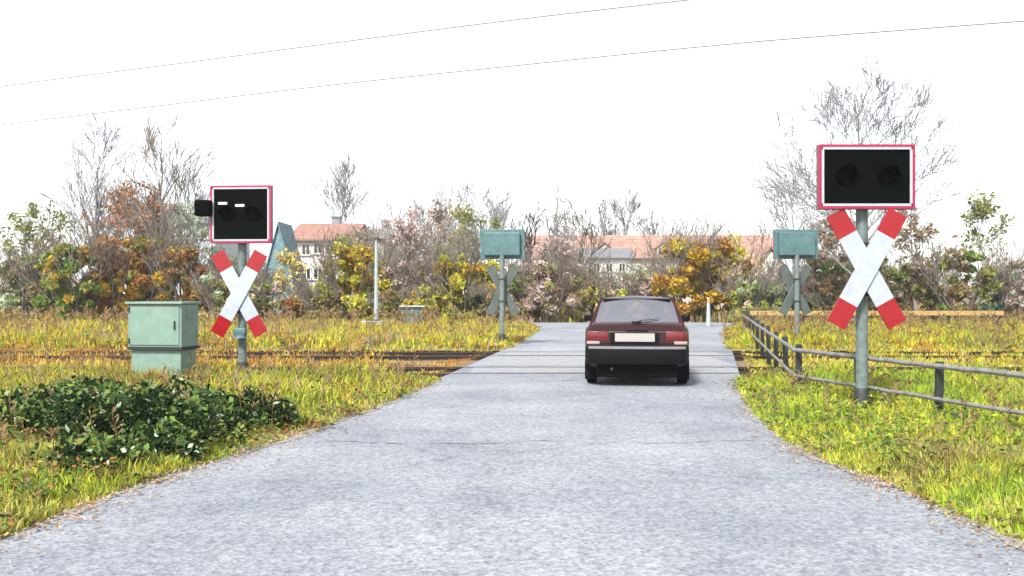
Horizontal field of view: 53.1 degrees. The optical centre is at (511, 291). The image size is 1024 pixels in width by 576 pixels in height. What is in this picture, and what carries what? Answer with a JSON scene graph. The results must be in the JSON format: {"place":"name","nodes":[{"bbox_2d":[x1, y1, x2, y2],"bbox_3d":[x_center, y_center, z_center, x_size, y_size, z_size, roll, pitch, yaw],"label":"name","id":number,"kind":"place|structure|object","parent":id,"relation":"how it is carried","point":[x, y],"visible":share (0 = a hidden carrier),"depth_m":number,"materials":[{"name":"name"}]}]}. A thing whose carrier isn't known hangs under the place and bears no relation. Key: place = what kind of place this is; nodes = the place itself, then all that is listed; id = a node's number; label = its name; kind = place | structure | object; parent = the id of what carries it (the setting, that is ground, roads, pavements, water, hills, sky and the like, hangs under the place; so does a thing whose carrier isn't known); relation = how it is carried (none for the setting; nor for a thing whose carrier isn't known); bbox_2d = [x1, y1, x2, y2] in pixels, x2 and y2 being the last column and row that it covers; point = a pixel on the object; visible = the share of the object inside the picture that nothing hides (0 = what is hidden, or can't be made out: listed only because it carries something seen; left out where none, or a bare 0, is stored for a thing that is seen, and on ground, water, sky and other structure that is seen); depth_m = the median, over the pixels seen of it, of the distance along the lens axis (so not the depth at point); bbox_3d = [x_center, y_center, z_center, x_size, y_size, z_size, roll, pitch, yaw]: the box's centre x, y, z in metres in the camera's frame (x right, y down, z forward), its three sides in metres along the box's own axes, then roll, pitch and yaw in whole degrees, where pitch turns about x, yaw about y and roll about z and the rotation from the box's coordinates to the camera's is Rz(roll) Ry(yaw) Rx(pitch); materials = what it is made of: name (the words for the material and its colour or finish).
{"place":"outdoors","nodes":[
{"label":"outdoors","id":0,"kind":"place"},
{"bbox_2d":[0,356,441,539],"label":"verge","id":1,"kind":"structure","parent":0,"point":[267,433],"depth_m":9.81,"materials":[{"name":"green plant"}]},
{"bbox_2d":[0,379,88,433],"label":"shrub","id":2,"kind":"object","parent":1,"relation":"on","point":[30,406],"visible":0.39,"depth_m":10.11,"materials":[{"name":"green plant"}]},
{"bbox_2d":[32,381,156,445],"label":"shrub","id":3,"kind":"object","parent":1,"relation":"on","point":[68,409],"visible":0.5,"depth_m":9.10,"materials":[{"name":"green plant"}]},
{"bbox_2d":[42,430,152,475],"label":"shrub","id":4,"kind":"object","parent":1,"relation":"on","point":[103,449],"visible":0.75,"depth_m":7.91,"materials":[{"name":"green plant"}]},
{"bbox_2d":[45,375,155,403],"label":"shrub","id":5,"kind":"object","parent":1,"relation":"on","point":[87,381],"visible":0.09,"depth_m":11.22,"materials":[{"name":"green plant"}]},
{"bbox_2d":[83,382,219,444],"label":"shrub","id":6,"kind":"object","parent":1,"relation":"on","point":[161,405],"visible":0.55,"depth_m":9.09,"materials":[{"name":"green plant"}]},
{"bbox_2d":[125,301,200,377],"bbox_3d":[-5.236,0.819,15.400,0.947,1.342,0.650,0,0,9],"label":"signal cabinet","id":7,"kind":"object","parent":1,"relation":"on","point":[161,332],"visible":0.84,"depth_m":15.14,"materials":[{"name":"metal"}]},
{"bbox_2d":[129,420,205,461],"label":"shrub","id":8,"kind":"object","parent":1,"relation":"on","point":[193,446],"visible":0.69,"depth_m":8.57,"materials":[{"name":"green plant"}]},
{"bbox_2d":[122,373,214,404],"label":"shrub","id":9,"kind":"object","parent":1,"relation":"on","point":[188,385],"visible":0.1,"depth_m":11.14,"materials":[{"name":"green plant"}]},
{"bbox_2d":[0,345,418,510],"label":"dry stalks","id":10,"kind":"object","parent":1,"relation":"on","point":[202,377],"visible":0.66,"depth_m":13.65,"materials":[{"name":"brown plant"}]},
{"bbox_2d":[175,380,263,434],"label":"shrub","id":11,"kind":"object","parent":1,"relation":"on","point":[222,399],"visible":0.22,"depth_m":10.11,"materials":[{"name":"green plant"}]},
{"bbox_2d":[187,412,252,442],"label":"shrub","id":12,"kind":"object","parent":1,"relation":"on","point":[234,424],"visible":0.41,"depth_m":9.68,"materials":[{"name":"green plant"}]},
{"bbox_2d":[194,185,272,368],"bbox_3d":[-4.487,-0.113,16.600,1.226,3.226,0.440,0,0,4],"label":"crossing signal","id":13,"kind":"object","parent":1,"relation":"on","point":[241,216],"visible":0.98,"depth_m":16.55,"materials":[{"name":"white metal"}]},
{"bbox_2d":[226,385,300,431],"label":"shrub","id":14,"kind":"object","parent":1,"relation":"on","point":[266,410],"visible":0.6,"depth_m":10.62,"materials":[{"name":"green plant"}]},
{"bbox_2d":[0,315,539,350],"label":"verge","id":15,"kind":"structure","parent":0,"point":[368,349],"depth_m":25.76,"materials":[{"name":"yellow plant"}]},
{"bbox_2d":[0,303,534,348],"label":"dry stalks","id":16,"kind":"object","parent":15,"relation":"on","point":[279,321],"visible":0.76,"depth_m":33.29,"materials":[{"name":"brown plant"}]},
{"bbox_2d":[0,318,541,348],"bbox_3d":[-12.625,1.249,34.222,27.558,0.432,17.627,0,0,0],"label":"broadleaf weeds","id":17,"kind":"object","parent":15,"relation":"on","point":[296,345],"visible":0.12,"depth_m":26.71,"materials":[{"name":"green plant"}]},
{"bbox_2d":[480,229,523,341],"bbox_3d":[-0.263,-0.103,27.993,1.212,3.206,0.414,0,0,5],"label":"crossing signal","id":18,"kind":"object","parent":15,"relation":"on","point":[501,245],"visible":0.98,"depth_m":27.86,"materials":[{"name":"teal metal"}]},
{"bbox_2d":[0,0,687,86],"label":"overhead wire","id":19,"kind":"object","parent":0,"point":[366,38],"visible":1,"depth_m":40.13,"materials":[{"name":"black metal"}]},
{"bbox_2d":[0,294,1012,351],"bbox_3d":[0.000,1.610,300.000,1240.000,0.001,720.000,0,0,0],"label":"ground","id":20,"kind":"structure","parent":0,"point":[966,300],"depth_m":27.63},
{"bbox_2d":[0,239,60,320],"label":"bush","id":21,"kind":"object","parent":20,"relation":"on","point":[22,293],"visible":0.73,"depth_m":47.53,"materials":[{"name":"green plant"}]},
{"bbox_2d":[0,200,85,258],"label":"tree","id":22,"kind":"object","parent":20,"relation":"on","point":[28,227],"visible":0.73,"depth_m":53.95,"materials":[{"name":"green plant"}]},
{"bbox_2d":[0,202,130,320],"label":"bush","id":23,"kind":"object","parent":20,"relation":"on","point":[56,269],"visible":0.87,"depth_m":46.62,"materials":[{"name":"green plant"}]},
{"bbox_2d":[29,108,144,269],"bbox_3d":[-22.047,-4.001,54.083,5.934,11.227,5.637,0,0,-43],"label":"bare tree","id":24,"kind":"object","parent":20,"relation":"on","point":[97,177],"visible":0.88,"depth_m":53.72,"materials":[{"name":"plant"}]},
{"bbox_2d":[40,166,138,309],"bbox_3d":[-23.290,-2.620,56.055,5.483,8.416,4.906,0,0,20],"label":"bare tree","id":25,"kind":"object","parent":20,"relation":"on","point":[91,214],"visible":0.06,"depth_m":56.47,"materials":[{"name":"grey plant"}]},
{"bbox_2d":[36,193,203,320],"bbox_3d":[-18.835,-1.533,50.003,4.974,6.289,8.472,0,0,33],"label":"bush","id":26,"kind":"object","parent":20,"relation":"on","point":[115,296],"visible":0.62,"depth_m":48.42,"materials":[{"name":"brown plant"}]},
{"bbox_2d":[79,175,168,251],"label":"bare tree","id":27,"kind":"object","parent":20,"relation":"on","point":[119,227],"visible":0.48,"depth_m":52.68,"materials":[{"name":"brown plant"}]},
{"bbox_2d":[73,158,203,300],"bbox_3d":[-20.437,-2.999,56.780,7.448,9.198,6.815,0,0,-22],"label":"bare tree","id":28,"kind":"object","parent":20,"relation":"on","point":[150,279],"visible":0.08,"depth_m":56.67,"materials":[{"name":"brown plant"}]},
{"bbox_2d":[93,112,215,300],"bbox_3d":[-17.323,-3.601,49.205,5.298,10.427,5.627,0,0,0],"label":"bare tree","id":29,"kind":"object","parent":20,"relation":"on","point":[151,141],"visible":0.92,"depth_m":49.71,"materials":[{"name":"grey plant"}]},
{"bbox_2d":[106,200,215,312],"bbox_3d":[-18.028,-1.501,49.761,6.621,6.226,5.567,0,0,0],"label":"bush","id":30,"kind":"object","parent":20,"relation":"on","point":[139,286],"visible":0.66,"depth_m":48.78,"materials":[{"name":"brown plant"}]},
{"bbox_2d":[132,140,219,255],"bbox_3d":[-17.489,-3.474,56.303,4.076,10.176,6.054,0,0,35],"label":"bare tree","id":31,"kind":"object","parent":20,"relation":"on","point":[188,179],"visible":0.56,"depth_m":55.70,"materials":[{"name":"brown plant"}]},
{"bbox_2d":[138,195,227,311],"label":"bush","id":32,"kind":"object","parent":20,"relation":"on","point":[170,258],"visible":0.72,"depth_m":46.74,"materials":[{"name":"brown plant"}]},
{"bbox_2d":[164,192,237,283],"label":"bare tree","id":33,"kind":"object","parent":20,"relation":"on","point":[195,226],"visible":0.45,"depth_m":54.60,"materials":[{"name":"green plant"}]},
{"bbox_2d":[173,252,237,320],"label":"bush","id":34,"kind":"object","parent":20,"relation":"on","point":[221,293],"visible":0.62,"depth_m":45.73,"materials":[{"name":"green plant"}]},
{"bbox_2d":[30,360,478,372],"bbox_3d":[-30.055,1.563,21.250,59.890,0.045,8.700,0,0,0],"label":"track bed","id":35,"kind":"object","parent":20,"relation":"on","point":[466,363],"visible":0.04,"depth_m":22.19,"materials":[{"name":"brown gravel"}]},
{"bbox_2d":[0,347,493,375],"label":"weeds","id":36,"kind":"object","parent":35,"relation":"on","point":[6,358],"visible":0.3,"depth_m":22.23,"materials":[{"name":"yellow plant"}]},
{"bbox_2d":[0,352,1023,360],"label":"railway track","id":37,"kind":"structure","parent":35,"relation":"on","point":[406,356],"depth_m":24.66,"materials":[{"name":"metal"}]},
{"bbox_2d":[0,367,1023,377],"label":"railway track","id":38,"kind":"structure","parent":35,"relation":"on","point":[741,370],"depth_m":19.66,"materials":[{"name":"metal"}]},
{"bbox_2d":[248,256,283,318],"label":"bush","id":39,"kind":"object","parent":20,"relation":"on","point":[256,290],"visible":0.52,"depth_m":46.72,"materials":[{"name":"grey plant"}]},
{"bbox_2d":[261,221,306,313],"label":"teal shed","id":40,"kind":"structure","parent":20,"relation":"on","point":[284,235],"depth_m":54.00,"materials":[{"name":"teal metal"}]},
{"bbox_2d":[270,246,307,299],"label":"bush","id":41,"kind":"object","parent":20,"relation":"on","point":[288,259],"visible":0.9,"depth_m":49.77,"materials":[{"name":"yellow plant"}]},
{"bbox_2d":[288,277,343,321],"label":"bush","id":42,"kind":"object","parent":20,"relation":"on","point":[321,298],"visible":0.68,"depth_m":45.58,"materials":[{"name":"green plant"}]},
{"bbox_2d":[293,216,368,306],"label":"white house","id":43,"kind":"structure","parent":20,"relation":"on","point":[308,230],"depth_m":62.29,"materials":[{"name":"paint"}]},
{"bbox_2d":[285,201,391,320],"bbox_3d":[-7.955,-1.313,46.970,4.811,5.840,6.030,0,0,-13],"label":"bush","id":44,"kind":"object","parent":20,"relation":"on","point":[353,262],"visible":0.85,"depth_m":46.49,"materials":[{"name":"yellow plant"}]},
{"bbox_2d":[304,150,378,222],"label":"bare tree","id":45,"kind":"object","parent":20,"relation":"on","point":[339,184],"visible":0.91,"depth_m":73.71,"materials":[{"name":"grey plant"}]},
{"bbox_2d":[362,282,411,322],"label":"bush","id":46,"kind":"object","parent":20,"relation":"on","point":[390,295],"visible":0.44,"depth_m":44.63,"materials":[{"name":"green plant"}]},
{"bbox_2d":[353,232,437,308],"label":"bush","id":47,"kind":"object","parent":20,"relation":"on","point":[398,281],"visible":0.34,"depth_m":51.42,"materials":[{"name":"grey plant"}]},
{"bbox_2d":[371,203,445,266],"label":"bare tree","id":48,"kind":"object","parent":20,"relation":"on","point":[399,224],"visible":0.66,"depth_m":55.83,"materials":[{"name":"grey plant"}]},
{"bbox_2d":[398,269,454,320],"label":"bush","id":49,"kind":"object","parent":20,"relation":"on","point":[423,295],"visible":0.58,"depth_m":43.79,"materials":[{"name":"yellow plant"}]},
{"bbox_2d":[405,194,467,268],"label":"bare tree","id":50,"kind":"object","parent":20,"relation":"on","point":[438,220],"visible":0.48,"depth_m":57.53,"materials":[{"name":"grey plant"}]},
{"bbox_2d":[405,205,498,322],"bbox_3d":[-2.486,-1.161,46.196,5.092,5.531,5.460,0,0,21],"label":"bush","id":51,"kind":"object","parent":20,"relation":"on","point":[459,276],"visible":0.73,"depth_m":45.45,"materials":[{"name":"yellow plant"}]},
{"bbox_2d":[434,199,505,264],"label":"bare tree","id":52,"kind":"object","parent":20,"relation":"on","point":[462,213],"visible":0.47,"depth_m":53.84,"materials":[{"name":"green plant"}]},
{"bbox_2d":[446,178,511,264],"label":"bare tree","id":53,"kind":"object","parent":20,"relation":"on","point":[467,192],"visible":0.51,"depth_m":78.06,"materials":[{"name":"brown plant"}]},
{"bbox_2d":[462,278,516,321],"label":"bush","id":54,"kind":"object","parent":20,"relation":"on","point":[476,301],"visible":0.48,"depth_m":43.92,"materials":[{"name":"green plant"}]},
{"bbox_2d":[0,302,1019,321],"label":"tall weeds","id":55,"kind":"object","parent":20,"relation":"on","point":[697,318],"visible":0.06,"depth_m":50.27,"materials":[{"name":"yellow plant"}]},
{"bbox_2d":[473,242,571,320],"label":"bush","id":56,"kind":"object","parent":20,"relation":"on","point":[516,290],"visible":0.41,"depth_m":49.81,"materials":[{"name":"brown plant"}]},
{"bbox_2d":[505,198,561,317],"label":"bare tree","id":57,"kind":"object","parent":20,"relation":"on","point":[526,233],"visible":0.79,"depth_m":51.96,"materials":[{"name":"grey plant"}]},
{"bbox_2d":[506,232,605,321],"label":"bush","id":58,"kind":"object","parent":20,"relation":"on","point":[543,298],"visible":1,"depth_m":48.50,"materials":[{"name":"pink plant"}]},
{"bbox_2d":[532,197,611,310],"bbox_3d":[3.587,-2.026,59.727,4.620,7.274,3.890,0,0,20],"label":"bare tree","id":59,"kind":"object","parent":20,"relation":"on","point":[586,232],"visible":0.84,"depth_m":59.76,"materials":[{"name":"grey plant"}]},
{"bbox_2d":[552,241,624,321],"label":"bush","id":60,"kind":"object","parent":20,"relation":"on","point":[589,283],"visible":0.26,"depth_m":51.69,"materials":[{"name":"brown plant"}]},
{"bbox_2d":[574,271,627,319],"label":"bush","id":61,"kind":"object","parent":20,"relation":"on","point":[603,289],"visible":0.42,"depth_m":49.88,"materials":[{"name":"yellow plant"}]},
{"bbox_2d":[593,184,649,234],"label":"bare tree","id":62,"kind":"object","parent":20,"relation":"on","point":[631,202],"visible":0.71,"depth_m":105.88,"materials":[{"name":"grey plant"}]},
{"bbox_2d":[622,260,678,297],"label":"bush","id":63,"kind":"object","parent":20,"relation":"on","point":[643,286],"visible":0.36,"depth_m":56.39,"materials":[{"name":"pink plant"}]},
{"bbox_2d":[630,182,746,321],"bbox_3d":[8.703,-1.966,49.864,4.695,7.155,7.215,0,0,32],"label":"bush","id":64,"kind":"object","parent":20,"relation":"on","point":[689,272],"visible":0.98,"depth_m":49.18,"materials":[{"name":"yellow plant"}]},
{"bbox_2d":[665,205,779,321],"bbox_3d":[10.343,-1.399,51.141,5.581,6.019,5.761,0,0,42],"label":"bush","id":65,"kind":"object","parent":20,"relation":"on","point":[725,246],"visible":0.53,"depth_m":50.44,"materials":[{"name":"orange plant"}]},
{"bbox_2d":[709,255,774,321],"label":"bush","id":66,"kind":"object","parent":20,"relation":"on","point":[752,293],"visible":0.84,"depth_m":47.69,"materials":[{"name":"green plant"}]},
{"bbox_2d":[752,267,802,319],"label":"bush","id":67,"kind":"object","parent":20,"relation":"on","point":[778,291],"visible":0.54,"depth_m":48.49,"materials":[{"name":"green plant"}]},
{"bbox_2d":[744,164,819,276],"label":"bare tree","id":68,"kind":"object","parent":20,"relation":"on","point":[786,207],"visible":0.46,"depth_m":60.17,"materials":[{"name":"brown plant"}]},
{"bbox_2d":[736,361,929,366],"bbox_3d":[31.838,1.562,21.250,56.324,0.045,8.700,0,0,0],"label":"track bed","id":69,"kind":"object","parent":20,"relation":"on","point":[740,363],"visible":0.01,"depth_m":22.02,"materials":[{"name":"brown gravel"}]},
{"bbox_2d":[739,347,1023,373],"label":"weeds","id":70,"kind":"object","parent":69,"relation":"on","point":[978,358],"visible":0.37,"depth_m":22.20,"materials":[{"name":"yellow plant"}]},
{"bbox_2d":[777,214,903,319],"bbox_3d":[13.727,-0.842,44.110,5.456,4.904,4.276,0,0,-11],"label":"bush","id":71,"kind":"object","parent":20,"relation":"on","point":[834,279],"visible":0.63,"depth_m":43.71,"materials":[{"name":"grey plant"}]},
{"bbox_2d":[737,43,990,274],"bbox_3d":[13.585,-4.044,40.198,8.727,11.316,7.626,0,0,0],"label":"bare tree","id":72,"kind":"object","parent":20,"relation":"on","point":[833,112],"visible":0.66,"depth_m":39.78,"materials":[{"name":"plant"}]},
{"bbox_2d":[834,231,915,319],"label":"bush","id":73,"kind":"object","parent":20,"relation":"on","point":[897,277],"visible":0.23,"depth_m":46.04,"materials":[{"name":"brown plant"}]},
{"bbox_2d":[892,206,966,309],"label":"bare tree","id":74,"kind":"object","parent":20,"relation":"on","point":[916,235],"visible":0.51,"depth_m":53.56,"materials":[{"name":"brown plant"}]},
{"bbox_2d":[883,235,980,320],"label":"bush","id":75,"kind":"object","parent":20,"relation":"on","point":[922,293],"visible":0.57,"depth_m":46.66,"materials":[{"name":"brown plant"}]},
{"bbox_2d":[900,215,1013,319],"bbox_3d":[19.597,-0.872,44.226,5.069,4.969,4.426,0,0,45],"label":"bush","id":76,"kind":"object","parent":20,"relation":"on","point":[959,260],"visible":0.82,"depth_m":43.66,"materials":[{"name":"green plant"}]},
{"bbox_2d":[934,189,1014,302],"bbox_3d":[24.640,-1.876,53.609,3.577,6.975,4.013,0,0,-40],"label":"leafy tree","id":77,"kind":"object","parent":20,"relation":"on","point":[980,210],"visible":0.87,"depth_m":53.66,"materials":[{"name":"green plant"}]},
{"bbox_2d":[969,259,1022,319],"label":"bush","id":78,"kind":"object","parent":20,"relation":"on","point":[998,299],"visible":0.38,"depth_m":49.42,"materials":[{"name":"green plant"}]},
{"bbox_2d":[992,232,1023,317],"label":"bush","id":79,"kind":"object","parent":20,"relation":"on","point":[1012,302],"visible":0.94,"depth_m":48.94,"materials":[{"name":"grey plant"}]},
{"bbox_2d":[0,322,1023,575],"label":"road","id":80,"kind":"structure","parent":0,"point":[450,480],"depth_m":6.98,"materials":[{"name":"grey asphalt"}]},
{"bbox_2d":[1,380,443,538],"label":"gravel shoulder","id":81,"kind":"object","parent":80,"relation":"on","point":[99,501],"visible":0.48,"depth_m":8.99},
{"bbox_2d":[0,377,1023,569],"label":"fallen leaves","id":82,"kind":"object","parent":80,"relation":"on","point":[890,484],"visible":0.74,"depth_m":7.64,"materials":[{"name":"brown plant"}]},
{"bbox_2d":[471,367,730,372],"bbox_3d":[1.590,1.446,18.950,4.655,0.001,1.280,0,0,0],"label":"crossing surface","id":83,"kind":"object","parent":80,"relation":"on","point":[564,370],"visible":0.8,"depth_m":18.82,"materials":[{"name":"grey concrete"}]},
{"bbox_2d":[490,356,736,365],"bbox_3d":[1.985,1.446,21.450,4.850,0.001,2.900,0,0,0],"label":"crossing surface","id":84,"kind":"object","parent":80,"relation":"on","point":[565,361],"visible":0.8,"depth_m":21.25,"materials":[{"name":"grey concrete"}]},
{"bbox_2d":[584,296,689,383],"bbox_3d":[2.137,0.756,17.532,1.880,1.387,4.136,0,0,7],"label":"hatchback car","id":85,"kind":"object","parent":80,"relation":"on","point":[638,336],"visible":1,"depth_m":15.63,"materials":[{"name":"red paint"}]},
{"bbox_2d":[732,383,1023,550],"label":"gravel shoulder","id":86,"kind":"object","parent":80,"relation":"on","point":[950,513],"visible":0.29,"depth_m":7.06},
{"bbox_2d":[0,20,1023,124],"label":"overhead wire","id":87,"kind":"object","parent":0,"point":[554,61],"visible":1,"depth_m":36.37,"materials":[{"name":"black metal"}]},
{"bbox_2d":[0,0,1023,293],"label":"sky","id":88,"kind":"structure","parent":0,"point":[592,128],"materials":[{"name":"white"}]},
{"bbox_2d":[577,248,634,283],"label":"gabled house","id":89,"kind":"structure","parent":0,"point":[622,254],"depth_m":74.00,"materials":[{"name":"white paint"}]},
{"bbox_2d":[525,235,781,307],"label":"long building","id":90,"kind":"structure","parent":0,"point":[621,241],"depth_m":91.47,"materials":[{"name":"beige paint"}]},
{"bbox_2d":[723,317,1023,350],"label":"verge","id":91,"kind":"structure","parent":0,"point":[831,349],"depth_m":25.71,"materials":[{"name":"green plant"}]},
{"bbox_2d":[773,229,817,336],"bbox_3d":[7.753,-0.103,27.993,1.212,3.206,0.415,0,0,-2],"label":"crossing signal","id":92,"kind":"object","parent":91,"relation":"on","point":[796,245],"visible":0.96,"depth_m":27.87,"materials":[{"name":"teal metal"}]},
{"bbox_2d":[720,303,1023,348],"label":"dry stalks","id":93,"kind":"object","parent":91,"relation":"on","point":[1002,320],"visible":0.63,"depth_m":30.16,"materials":[{"name":"brown plant"}]},
{"bbox_2d":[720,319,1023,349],"bbox_3d":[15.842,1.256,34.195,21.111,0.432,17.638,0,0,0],"label":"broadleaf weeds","id":94,"kind":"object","parent":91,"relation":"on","point":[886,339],"visible":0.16,"depth_m":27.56,"materials":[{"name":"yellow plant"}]},
{"bbox_2d":[750,311,1003,325],"bbox_3d":[12.800,1.100,35.976,8.900,0.860,0.148,0,0,0],"label":"wooden barrier","id":95,"kind":"object","parent":91,"relation":"on","point":[948,314],"visible":0.38,"depth_m":35.90,"materials":[{"name":"brown wood"}]},
{"bbox_2d":[734,359,1023,541],"bbox_3d":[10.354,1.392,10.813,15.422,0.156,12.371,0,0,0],"label":"verge","id":96,"kind":"structure","parent":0,"point":[978,440],"depth_m":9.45,"materials":[{"name":"green plant"}]},
{"bbox_2d":[816,144,914,406],"bbox_3d":[4.140,-0.113,12.007,1.132,3.226,0.414,0,0,0],"label":"crossing signal","id":97,"kind":"object","parent":96,"relation":"on","point":[861,179],"visible":0.98,"depth_m":11.95,"materials":[{"name":"white metal"}]},
{"bbox_2d":[727,362,1023,525],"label":"broadleaf weeds","id":98,"kind":"object","parent":96,"relation":"on","point":[890,424],"visible":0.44,"depth_m":9.82,"materials":[{"name":"green plant"}]},
{"bbox_2d":[742,311,1023,415],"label":"pipe fence","id":99,"kind":"object","parent":96,"relation":"on","point":[939,367],"visible":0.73,"depth_m":11.96,"materials":[{"name":"grey metal"}]},
{"bbox_2d":[744,348,1023,473],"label":"dry stalks","id":100,"kind":"object","parent":96,"relation":"on","point":[992,401],"visible":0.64,"depth_m":11.88,"materials":[{"name":"yellow plant"}]},
{"bbox_2d":[826,439,1023,540],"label":"grass","id":101,"kind":"structure","parent":96,"relation":"on","point":[977,487],"depth_m":7.42,"materials":[{"name":"green plant"}]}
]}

